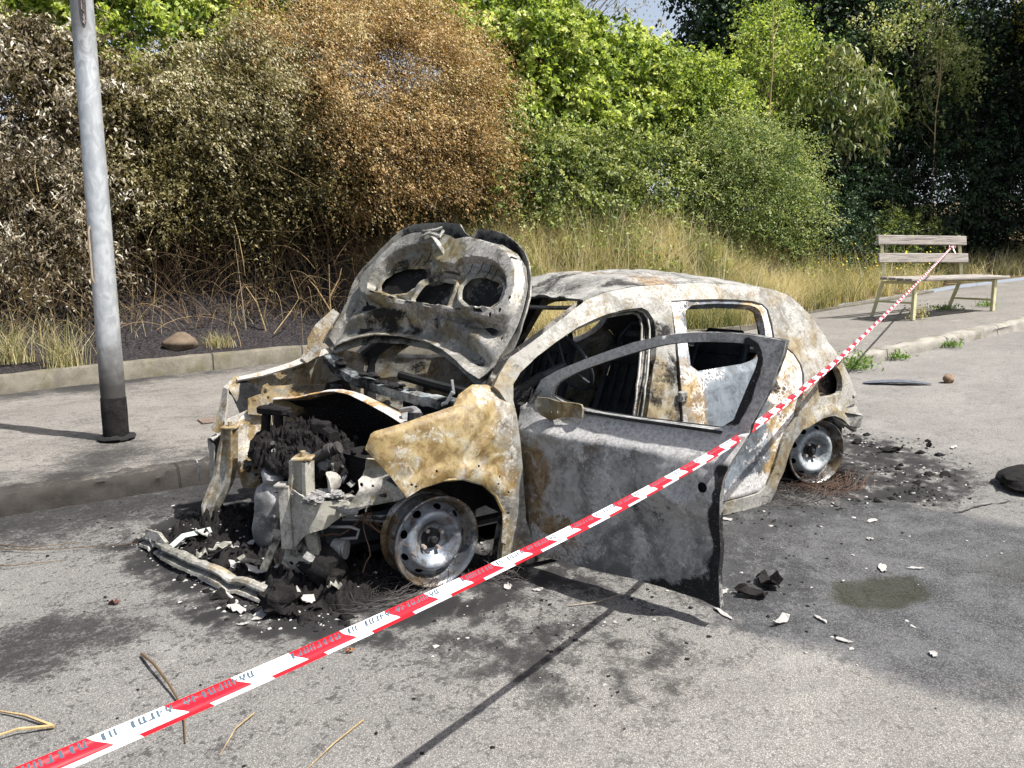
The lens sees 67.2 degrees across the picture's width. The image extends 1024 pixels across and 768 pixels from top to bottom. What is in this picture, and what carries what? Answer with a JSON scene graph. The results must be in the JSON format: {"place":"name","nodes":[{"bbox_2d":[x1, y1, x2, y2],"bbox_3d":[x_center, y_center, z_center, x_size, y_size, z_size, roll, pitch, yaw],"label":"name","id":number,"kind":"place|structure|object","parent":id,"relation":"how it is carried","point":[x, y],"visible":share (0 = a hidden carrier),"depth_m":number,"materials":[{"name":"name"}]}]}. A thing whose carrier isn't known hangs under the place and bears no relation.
{"place":"outdoors","nodes":[
{"label":"outdoors","id":0,"kind":"place"},
{"bbox_2d":[0,330,1023,767],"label":"road","id":1,"kind":"structure","parent":0,"point":[748,684],"depth_m":2.83,"materials":[{"name":"asphalt"}]},
{"bbox_2d":[0,710,54,735],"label":"twig","id":2,"kind":"object","parent":1,"relation":"on","point":[47,725],"visible":1,"depth_m":2.35,"materials":[{"name":"wood"}]},
{"bbox_2d":[0,560,62,565],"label":"twig","id":3,"kind":"object","parent":1,"relation":"on","point":[27,563],"visible":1,"depth_m":3.64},
{"bbox_2d":[0,542,78,547],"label":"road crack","id":4,"kind":"object","parent":1,"relation":"on","point":[33,547],"visible":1,"depth_m":3.88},
{"bbox_2d":[0,543,138,549],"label":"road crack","id":5,"kind":"object","parent":1,"relation":"on","point":[58,548],"visible":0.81,"depth_m":3.83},
{"bbox_2d":[140,653,185,742],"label":"twig","id":6,"kind":"object","parent":1,"relation":"on","point":[147,658],"visible":0.86,"depth_m":2.58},
{"bbox_2d":[139,527,304,616],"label":"crash beam","id":7,"kind":"structure","parent":1,"relation":"on","point":[280,598],"depth_m":3.35,"materials":[{"name":"metal"}]},
{"bbox_2d":[226,604,245,613],"bbox_3d":[-1.123,0.910,3.138,0.106,0.028,0.051,4,10,29],"label":"ash flake","id":8,"kind":"object","parent":1,"relation":"on","point":[239,608],"visible":1,"depth_m":3.14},
{"bbox_2d":[219,712,254,755],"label":"twig","id":9,"kind":"object","parent":1,"relation":"on","point":[253,713],"visible":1,"depth_m":2.34,"materials":[{"name":"wood"}]},
{"bbox_2d":[252,608,266,619],"bbox_3d":[-1.007,0.924,3.096,0.057,0.010,0.102,1,9,10],"label":"ash flake","id":10,"kind":"object","parent":1,"relation":"on","point":[260,614],"visible":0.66,"depth_m":3.08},
{"bbox_2d":[162,502,421,615],"bbox_3d":[-1.039,0.754,3.829,1.368,0.161,1.845,-7,11,-33],"label":"char heap","id":11,"kind":"object","parent":1,"relation":"on","point":[341,596],"visible":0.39,"depth_m":3.42,"materials":[{"name":"black"}]},
{"bbox_2d":[192,547,207,557],"bbox_3d":[-1.481,0.803,3.656,0.069,0.054,0.038,-7,11,-33],"label":"pale scrap","id":12,"kind":"object","parent":11,"relation":"on","point":[201,554],"visible":0.79,"depth_m":3.66,"materials":[{"name":"metal"}]},
{"bbox_2d":[208,541,231,550],"bbox_3d":[-1.357,0.756,3.608,0.074,0.040,0.138,3,10,22],"label":"tin strip","id":13,"kind":"object","parent":11,"relation":"on","point":[222,545],"visible":1,"depth_m":3.61,"materials":[{"name":"metal"}]},
{"bbox_2d":[228,560,239,568],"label":"pale scrap","id":14,"kind":"object","parent":11,"relation":"on","point":[233,564],"visible":0.84,"depth_m":3.49,"materials":[{"name":"white wood"}]},
{"bbox_2d":[229,539,254,547],"bbox_3d":[-1.300,0.771,3.753,0.060,0.044,0.141,8,13,44],"label":"pale scrap","id":15,"kind":"object","parent":11,"relation":"on","point":[252,542],"visible":0.38,"depth_m":3.74,"materials":[{"name":"white wood"}]},
{"bbox_2d":[235,554,261,564],"bbox_3d":[-1.178,0.783,3.445,0.145,0.031,0.040,3,10,21],"label":"tin strip","id":16,"kind":"object","parent":11,"relation":"on","point":[242,558],"visible":1,"depth_m":3.44,"materials":[{"name":"metal"}]},
{"bbox_2d":[246,563,279,572],"bbox_3d":[-1.102,0.809,3.398,0.149,0.036,0.065,-1,9,-2],"label":"pale scrap","id":17,"kind":"object","parent":11,"relation":"on","point":[253,568],"visible":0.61,"depth_m":3.39,"materials":[{"name":"white wood"}]},
{"bbox_2d":[296,586,314,603],"bbox_3d":[-0.861,0.870,3.187,0.064,0.047,0.126,-9,12,-42],"label":"pale scrap","id":18,"kind":"object","parent":11,"relation":"on","point":[309,598],"visible":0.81,"depth_m":3.16,"materials":[{"name":"white wood"}]},
{"bbox_2d":[326,580,341,589],"bbox_3d":[-0.729,0.825,3.164,0.076,0.031,0.040,2,10,16],"label":"pale scrap","id":19,"kind":"object","parent":11,"relation":"on","point":[336,585],"visible":1,"depth_m":3.16,"materials":[{"name":"metal"}]},
{"bbox_2d":[286,605,298,616],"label":"burnt scrap","id":20,"kind":"object","parent":1,"relation":"on","point":[293,612],"visible":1,"depth_m":3.08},
{"bbox_2d":[308,719,363,767],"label":"twig","id":21,"kind":"object","parent":1,"relation":"on","point":[357,724],"visible":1,"depth_m":2.27,"materials":[{"name":"wood"}]},
{"bbox_2d":[330,565,452,613],"bbox_3d":[-0.496,0.859,3.278,0.592,0.064,0.345,-7,11,-33],"label":"tyre cord","id":22,"kind":"object","parent":1,"relation":"on","point":[391,592],"visible":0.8,"depth_m":3.22,"materials":[{"name":"metal"}]},
{"bbox_2d":[0,429,986,767],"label":"char debris","id":23,"kind":"object","parent":1,"relation":"on","point":[540,599],"visible":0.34,"depth_m":3.37,"materials":[{"name":"black"}]},
{"bbox_2d":[467,548,529,583],"bbox_3d":[-0.061,0.811,3.476,0.257,0.081,0.318,-7,11,-33],"label":"tyre cord","id":24,"kind":"object","parent":1,"relation":"on","point":[507,572],"visible":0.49,"depth_m":3.43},
{"bbox_2d":[0,317,1023,516],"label":"kerb","id":25,"kind":"structure","parent":1,"relation":"on","point":[18,498],"depth_m":4.77,"materials":[{"name":"concrete"}]},
{"bbox_2d":[196,222,863,607],"bbox_3d":[0.514,-0.061,4.105,3.780,1.628,2.747,-7,11,-33],"label":"burnt car","id":26,"kind":"object","parent":1,"relation":"on","point":[334,452],"visible":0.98,"depth_m":3.69,"materials":[{"name":"metal"}]},
{"bbox_2d":[132,432,971,626],"bbox_3d":[0.694,0.609,4.531,5.327,0.129,1.801,-5,10,-24],"label":"char debris","id":27,"kind":"object","parent":1,"relation":"on","point":[220,593],"visible":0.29,"depth_m":3.61,"materials":[{"name":"black"}]},
{"bbox_2d":[112,434,1005,714],"bbox_3d":[0.853,0.644,4.278,5.265,0.137,3.940,-7,11,-33],"label":"ash debris","id":28,"kind":"object","parent":1,"relation":"on","point":[634,600],"visible":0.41,"depth_m":3.37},
{"bbox_2d":[568,594,619,605],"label":"twig","id":29,"kind":"object","parent":1,"relation":"on","point":[590,602],"visible":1,"depth_m":3.15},
{"bbox_2d":[713,607,732,619],"bbox_3d":[0.835,0.904,3.047,0.023,0.011,0.121,-5,10,-22],"label":"ash flake","id":30,"kind":"object","parent":1,"relation":"on","point":[723,613],"visible":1,"depth_m":3.04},
{"bbox_2d":[734,583,767,597],"bbox_3d":[0.994,0.860,3.200,0.139,0.042,0.072,2,10,16],"label":"burnt scrap","id":31,"kind":"object","parent":1,"relation":"on","point":[744,588],"visible":1,"depth_m":3.19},
{"bbox_2d":[756,569,782,587],"bbox_3d":[1.105,0.833,3.313,0.096,0.053,0.150,-2,9,-10],"label":"burnt scrap","id":32,"kind":"object","parent":1,"relation":"on","point":[775,578],"visible":1,"depth_m":3.31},
{"bbox_2d":[773,612,789,623],"bbox_3d":[1.035,0.903,2.965,0.117,0.029,0.033,-8,11,-37],"label":"ash flake","id":33,"kind":"object","parent":1,"relation":"on","point":[783,617],"visible":1,"depth_m":2.98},
{"bbox_2d":[761,478,844,506],"bbox_3d":[1.686,0.624,4.531,0.668,0.064,0.412,-7,11,-33],"label":"tyre cord","id":34,"kind":"object","parent":1,"relation":"on","point":[797,496],"visible":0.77,"depth_m":4.47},
{"bbox_2d":[777,463,874,499],"bbox_3d":[1.917,0.568,4.756,0.580,0.096,0.742,6,11,37],"label":"tyre cord","id":35,"kind":"object","parent":1,"relation":"on","point":[822,483],"visible":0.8,"depth_m":4.65,"materials":[{"name":"metal"}]},
{"bbox_2d":[836,637,853,642],"bbox_3d":[1.217,0.937,2.819,0.063,0.007,0.020,5,11,33],"label":"ash flake","id":36,"kind":"object","parent":1,"relation":"on","point":[842,639],"visible":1,"depth_m":2.82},
{"bbox_2d":[837,341,885,370],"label":"weed plant","id":37,"kind":"object","parent":1,"relation":"on","point":[856,363],"visible":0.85,"depth_m":8.52,"materials":[{"name":"green plant"}]},
{"bbox_2d":[878,563,886,571],"bbox_3d":[1.669,0.825,3.469,0.038,0.008,0.100,2,10,19],"label":"ash flake","id":38,"kind":"object","parent":1,"relation":"on","point":[882,567],"visible":1,"depth_m":3.46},
{"bbox_2d":[879,444,903,451],"bbox_3d":[2.684,0.453,5.448,0.179,0.051,0.068,0,9,3],"label":"burnt scrap","id":39,"kind":"object","parent":1,"relation":"on","point":[888,448],"visible":1,"depth_m":5.44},
{"bbox_2d":[863,379,931,383],"bbox_3d":[3.854,-0.018,7.706,0.620,0.048,0.120,3,10,20],"label":"plastic strip","id":40,"kind":"object","parent":1,"relation":"on","point":[894,381],"visible":1,"depth_m":7.67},
{"bbox_2d":[885,348,917,359],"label":"weed plant","id":41,"kind":"object","parent":1,"relation":"on","point":[895,356],"visible":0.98,"depth_m":9.01,"materials":[{"name":"green plant"}]},
{"bbox_2d":[942,374,953,383],"bbox_3d":[4.335,-0.046,7.646,0.099,0.109,0.106,-7,11,-33],"label":"stone","id":42,"kind":"object","parent":1,"relation":"on","point":[948,378],"visible":0.98,"depth_m":7.62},
{"bbox_2d":[939,338,964,347],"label":"weed plant","id":43,"kind":"object","parent":1,"relation":"on","point":[953,343],"visible":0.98,"depth_m":9.62,"materials":[{"name":"green plant"}]},
{"bbox_2d":[995,464,1023,492],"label":"rubber mat","id":44,"kind":"object","parent":1,"relation":"on","point":[1011,477],"visible":1,"depth_m":4.58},
{"bbox_2d":[0,280,1023,485],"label":"pavement","id":45,"kind":"structure","parent":0,"point":[49,434],"depth_m":7.04,"materials":[{"name":"concrete"}]},
{"bbox_2d":[69,0,136,441],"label":"lamp post","id":46,"kind":"object","parent":45,"relation":"on","point":[114,412],"visible":1,"depth_m":5.43,"materials":[{"name":"metal"}]},
{"bbox_2d":[197,417,227,423],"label":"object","id":47,"kind":"object","parent":45,"relation":"on","point":[206,420],"visible":0.57,"depth_m":6.30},
{"bbox_2d":[0,290,933,394],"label":"edging kerb","id":48,"kind":"structure","parent":45,"relation":"on","point":[26,381],"depth_m":9.09,"materials":[{"name":"concrete"}]},
{"bbox_2d":[898,301,935,318],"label":"weed plant","id":49,"kind":"object","parent":45,"relation":"on","point":[919,312],"visible":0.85,"depth_m":11.52,"materials":[{"name":"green plant"}]},
{"bbox_2d":[870,235,1009,320],"bbox_3d":[6.600,-1.679,11.955,2.025,1.276,0.900,-4,10,-20],"label":"park bench","id":50,"kind":"object","parent":45,"relation":"on","point":[959,257],"visible":0.96,"depth_m":11.95,"materials":[{"name":"beige paint"}]},
{"bbox_2d":[15,245,955,767],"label":"barrier tape","id":51,"kind":"object","parent":50,"relation":"attached to","point":[83,751],"visible":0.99,"depth_m":1.38,"materials":[{"name":"plastic"}]},
{"bbox_2d":[923,301,972,310],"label":"weed plant","id":52,"kind":"object","parent":45,"relation":"on","point":[946,307],"visible":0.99,"depth_m":12.38,"materials":[{"name":"green plant"}]},
{"bbox_2d":[975,300,998,306],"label":"weed plant","id":53,"kind":"object","parent":45,"relation":"on","point":[986,303],"visible":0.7,"depth_m":12.54,"materials":[{"name":"green plant"}]},
{"bbox_2d":[0,120,1023,373],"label":"bank","id":54,"kind":"structure","parent":0,"point":[146,340],"depth_m":10.40,"materials":[{"name":"soil"}]},
{"bbox_2d":[0,314,58,364],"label":"grass tuft","id":55,"kind":"object","parent":54,"relation":"on","point":[17,356],"visible":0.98,"depth_m":8.22,"materials":[{"name":"plant"}]},
{"bbox_2d":[0,0,69,105],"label":"green bramble","id":56,"kind":"object","parent":54,"relation":"on","point":[10,6],"visible":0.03,"depth_m":10.02,"materials":[{"name":"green plant"}]},
{"bbox_2d":[2,311,120,368],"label":"grass tuft","id":57,"kind":"object","parent":54,"relation":"on","point":[63,361],"visible":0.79,"depth_m":8.32,"materials":[{"name":"plant"}]},
{"bbox_2d":[0,124,176,341],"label":"bramble thicket","id":58,"kind":"object","parent":54,"relation":"on","point":[55,174],"visible":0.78,"depth_m":8.70,"materials":[{"name":"grey plant"}]},
{"bbox_2d":[0,0,196,257],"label":"bramble thicket","id":59,"kind":"object","parent":54,"relation":"on","point":[40,47],"visible":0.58,"depth_m":8.98,"materials":[{"name":"grey plant"}]},
{"bbox_2d":[0,0,306,231],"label":"green bramble","id":60,"kind":"object","parent":54,"relation":"on","point":[156,13],"visible":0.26,"depth_m":10.19,"materials":[{"name":"green plant"}]},
{"bbox_2d":[0,27,316,272],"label":"bramble thicket","id":61,"kind":"object","parent":54,"relation":"on","point":[158,121],"visible":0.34,"depth_m":9.58,"materials":[{"name":"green plant"}]},
{"bbox_2d":[11,124,327,297],"bbox_3d":[-4.394,-2.210,10.206,2.662,3.166,3.856,7,12,41],"label":"bramble thicket","id":62,"kind":"object","parent":54,"relation":"on","point":[181,214],"visible":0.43,"depth_m":9.95,"materials":[{"name":"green plant"}]},
{"bbox_2d":[0,232,345,346],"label":"straw litter","id":63,"kind":"object","parent":54,"relation":"on","point":[12,328],"visible":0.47,"depth_m":9.13,"materials":[{"name":"beige plant"}]},
{"bbox_2d":[161,332,198,350],"bbox_3d":[-4.090,-0.505,9.516,0.375,0.285,0.351,0,9,3],"label":"boulder","id":64,"kind":"object","parent":54,"relation":"on","point":[178,341],"visible":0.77,"depth_m":9.40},
{"bbox_2d":[0,186,414,352],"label":"bramble stems","id":65,"kind":"object","parent":54,"relation":"on","point":[181,273],"visible":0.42,"depth_m":10.29,"materials":[{"name":"plant"}]},
{"bbox_2d":[0,61,429,280],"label":"bramble thicket","id":66,"kind":"object","parent":54,"relation":"on","point":[342,234],"visible":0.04,"depth_m":11.14,"materials":[{"name":"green plant"}]},
{"bbox_2d":[195,329,237,349],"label":"grass tuft","id":67,"kind":"object","parent":54,"relation":"on","point":[220,342],"visible":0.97,"depth_m":9.73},
{"bbox_2d":[0,166,434,349],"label":"bramble stems","id":68,"kind":"object","parent":54,"relation":"on","point":[282,251],"visible":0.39,"depth_m":10.63,"materials":[{"name":"plant"}]},
{"bbox_2d":[234,238,245,329],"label":"dead twig","id":69,"kind":"object","parent":54,"relation":"on","point":[241,291],"visible":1,"depth_m":10.26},
{"bbox_2d":[103,0,395,286],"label":"orange shrub","id":70,"kind":"object","parent":54,"relation":"on","point":[272,73],"visible":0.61,"depth_m":10.01,"materials":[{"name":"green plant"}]},
{"bbox_2d":[246,287,266,330],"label":"dead twig","id":71,"kind":"object","parent":54,"relation":"on","point":[258,310],"visible":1,"depth_m":10.34,"materials":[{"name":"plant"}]},
{"bbox_2d":[273,273,298,333],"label":"dead twig","id":72,"kind":"object","parent":54,"relation":"on","point":[290,311],"visible":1,"depth_m":10.43,"materials":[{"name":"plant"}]},
{"bbox_2d":[155,90,453,287],"bbox_3d":[-2.917,-2.803,11.141,4.490,2.810,2.828,-7,11,-33],"label":"orange shrub","id":73,"kind":"object","parent":54,"relation":"on","point":[302,200],"visible":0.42,"depth_m":10.56,"materials":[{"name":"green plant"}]},
{"bbox_2d":[126,0,496,182],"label":"green bramble","id":74,"kind":"object","parent":54,"relation":"on","point":[288,2],"visible":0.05,"depth_m":12.22,"materials":[{"name":"green plant"}]},
{"bbox_2d":[309,268,341,328],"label":"dead twig","id":75,"kind":"object","parent":54,"relation":"on","point":[329,292],"visible":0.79,"depth_m":10.75,"materials":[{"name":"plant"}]},
{"bbox_2d":[182,0,541,252],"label":"orange shrub","id":76,"kind":"object","parent":54,"relation":"on","point":[417,34],"visible":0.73,"depth_m":10.68,"materials":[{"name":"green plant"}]},
{"bbox_2d":[295,72,545,259],"bbox_3d":[-1.208,-3.238,11.585,3.974,2.713,3.193,-7,11,-33],"label":"orange shrub","id":77,"kind":"object","parent":54,"relation":"on","point":[467,191],"visible":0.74,"depth_m":10.98,"materials":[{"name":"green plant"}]},
{"bbox_2d":[442,0,628,116],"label":"green bramble","id":78,"kind":"object","parent":54,"relation":"on","point":[538,68],"visible":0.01,"depth_m":14.71,"materials":[{"name":"green plant"}]},
{"bbox_2d":[425,0,646,178],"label":"green bramble","id":79,"kind":"object","parent":54,"relation":"on","point":[540,22],"visible":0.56,"depth_m":13.15,"materials":[{"name":"green plant"}]},
{"bbox_2d":[436,98,655,256],"bbox_3d":[0.679,-3.357,12.822,4.322,2.550,2.781,-7,11,-33],"label":"green shrub","id":80,"kind":"object","parent":54,"relation":"on","point":[548,146],"visible":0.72,"depth_m":12.35,"materials":[{"name":"green plant"}]},
{"bbox_2d":[574,0,666,35],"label":"thin branched tree","id":81,"kind":"object","parent":54,"relation":"on","point":[629,13],"visible":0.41,"depth_m":16.33,"materials":[{"name":"green plant"}]},
{"bbox_2d":[531,12,737,192],"bbox_3d":[2.252,-5.425,15.229,4.912,3.748,3.537,-7,11,-33],"label":"green bramble","id":82,"kind":"object","parent":54,"relation":"on","point":[645,57],"visible":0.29,"depth_m":14.40,"materials":[{"name":"green plant"}]},
{"bbox_2d":[545,115,753,245],"bbox_3d":[2.592,-3.673,14.059,4.570,2.530,2.496,-7,11,-33],"label":"green shrub","id":83,"kind":"object","parent":54,"relation":"on","point":[647,156],"visible":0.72,"depth_m":13.51,"materials":[{"name":"green plant"}]},
{"bbox_2d":[356,181,1023,337],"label":"dry grass","id":84,"kind":"structure","parent":54,"relation":"on","point":[829,295],"depth_m":12.85,"materials":[{"name":"plant"}]},
{"bbox_2d":[619,41,776,188],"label":"green shrub","id":85,"kind":"object","parent":54,"relation":"on","point":[694,71],"visible":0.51,"depth_m":14.72,"materials":[{"name":"green plant"}]},
{"bbox_2d":[477,202,918,302],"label":"green weeds","id":86,"kind":"object","parent":54,"relation":"on","point":[627,233],"visible":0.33,"depth_m":12.32,"materials":[{"name":"green plant"}]},
{"bbox_2d":[655,0,821,221],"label":"ivy clad tree","id":87,"kind":"object","parent":54,"relation":"on","point":[710,23],"visible":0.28,"depth_m":19.98,"materials":[{"name":"green plant"}]},
{"bbox_2d":[650,88,854,280],"bbox_3d":[4.653,-3.580,14.772,4.461,3.684,3.444,-7,11,-33],"label":"green shrub","id":88,"kind":"object","parent":54,"relation":"on","point":[745,138],"visible":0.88,"depth_m":14.02,"materials":[{"name":"green plant"}]},
{"bbox_2d":[760,0,793,256],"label":"sapling","id":89,"kind":"object","parent":54,"relation":"on","point":[772,77],"visible":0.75,"depth_m":14.31,"materials":[{"name":"plant"}]},
{"bbox_2d":[714,0,848,174],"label":"young tree","id":90,"kind":"object","parent":54,"relation":"on","point":[786,71],"visible":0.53,"depth_m":16.22,"materials":[{"name":"green plant"}]},
{"bbox_2d":[749,172,887,281],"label":"green shrub","id":91,"kind":"object","parent":54,"relation":"on","point":[856,231],"visible":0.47,"depth_m":15.18,"materials":[{"name":"green plant"}]},
{"bbox_2d":[694,0,943,200],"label":"broadleaf tree","id":92,"kind":"object","parent":54,"relation":"on","point":[832,9],"visible":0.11,"depth_m":19.65,"materials":[{"name":"green plant"}]},
{"bbox_2d":[735,103,921,252],"bbox_3d":[7.227,-4.447,17.112,5.652,3.738,3.022,-7,11,-33],"label":"green shrub","id":93,"kind":"object","parent":54,"relation":"on","point":[876,178],"visible":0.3,"depth_m":16.44,"materials":[{"name":"green plant"}]},
{"bbox_2d":[777,234,885,279],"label":"flowering weed","id":94,"kind":"object","parent":54,"relation":"on","point":[845,261],"visible":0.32,"depth_m":14.74,"materials":[{"name":"green plant"}]},
{"bbox_2d":[777,35,913,244],"bbox_3d":[7.067,-4.889,16.283,2.981,4.741,2.528,-7,11,-33],"label":"long leaved tree","id":95,"kind":"object","parent":54,"relation":"on","point":[871,116],"visible":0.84,"depth_m":15.85,"materials":[{"name":"green plant"}]},
{"bbox_2d":[761,0,1007,204],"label":"broadleaf tree","id":96,"kind":"object","parent":54,"relation":"on","point":[955,18],"depth_m":22.44,"materials":[{"name":"green plant"}]},
{"bbox_2d":[837,248,931,289],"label":"flowering weed","id":97,"kind":"object","parent":54,"relation":"on","point":[888,272],"visible":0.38,"depth_m":14.96,"materials":[{"name":"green plant"}]},
{"bbox_2d":[837,189,967,276],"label":"green shrub","id":98,"kind":"object","parent":54,"relation":"on","point":[899,226],"visible":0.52,"depth_m":16.09,"materials":[{"name":"green plant"}]},
{"bbox_2d":[807,0,1002,217],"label":"young tree","id":99,"kind":"object","parent":54,"relation":"on","point":[900,64],"visible":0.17,"depth_m":17.66,"materials":[{"name":"green plant"}]},
{"bbox_2d":[828,0,1011,208],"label":"slender tree","id":100,"kind":"object","parent":54,"relation":"on","point":[930,28],"visible":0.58,"depth_m":17.33,"materials":[{"name":"green plant"}]},
{"bbox_2d":[884,247,966,284],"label":"flowering weed","id":101,"kind":"object","parent":54,"relation":"on","point":[923,265],"visible":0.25,"depth_m":15.54,"materials":[{"name":"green plant"}]},
{"bbox_2d":[840,81,1023,261],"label":"green shrub","id":102,"kind":"object","parent":54,"relation":"on","point":[970,221],"visible":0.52,"depth_m":17.70,"materials":[{"name":"green plant"}]},
{"bbox_2d":[917,8,953,229],"bbox_3d":[9.264,-5.327,17.114,0.418,5.536,0.788,-4,10,-18],"label":"sapling","id":103,"kind":"object","parent":54,"relation":"on","point":[934,133],"visible":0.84,"depth_m":17.05,"materials":[{"name":"green foliage"},{"name":"bark"}]},
{"bbox_2d":[923,0,1023,224],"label":"broadleaf tree","id":104,"kind":"object","parent":54,"relation":"on","point":[982,3],"visible":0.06,"depth_m":23.67,"materials":[{"name":"green plant"}]},
{"bbox_2d":[942,0,1023,242],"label":"green shrub","id":105,"kind":"object","parent":54,"relation":"on","point":[1002,40],"visible":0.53,"depth_m":18.77,"materials":[{"name":"green plant"}]},
{"bbox_2d":[951,83,1023,285],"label":"green shrub","id":106,"kind":"object","parent":54,"relation":"on","point":[1015,167],"visible":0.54,"depth_m":18.59,"materials":[{"name":"green plant"}]},
{"bbox_2d":[998,0,1023,93],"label":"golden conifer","id":107,"kind":"object","parent":54,"relation":"on","point":[1018,29],"visible":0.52,"depth_m":18.83,"materials":[{"name":"green plant"}]},
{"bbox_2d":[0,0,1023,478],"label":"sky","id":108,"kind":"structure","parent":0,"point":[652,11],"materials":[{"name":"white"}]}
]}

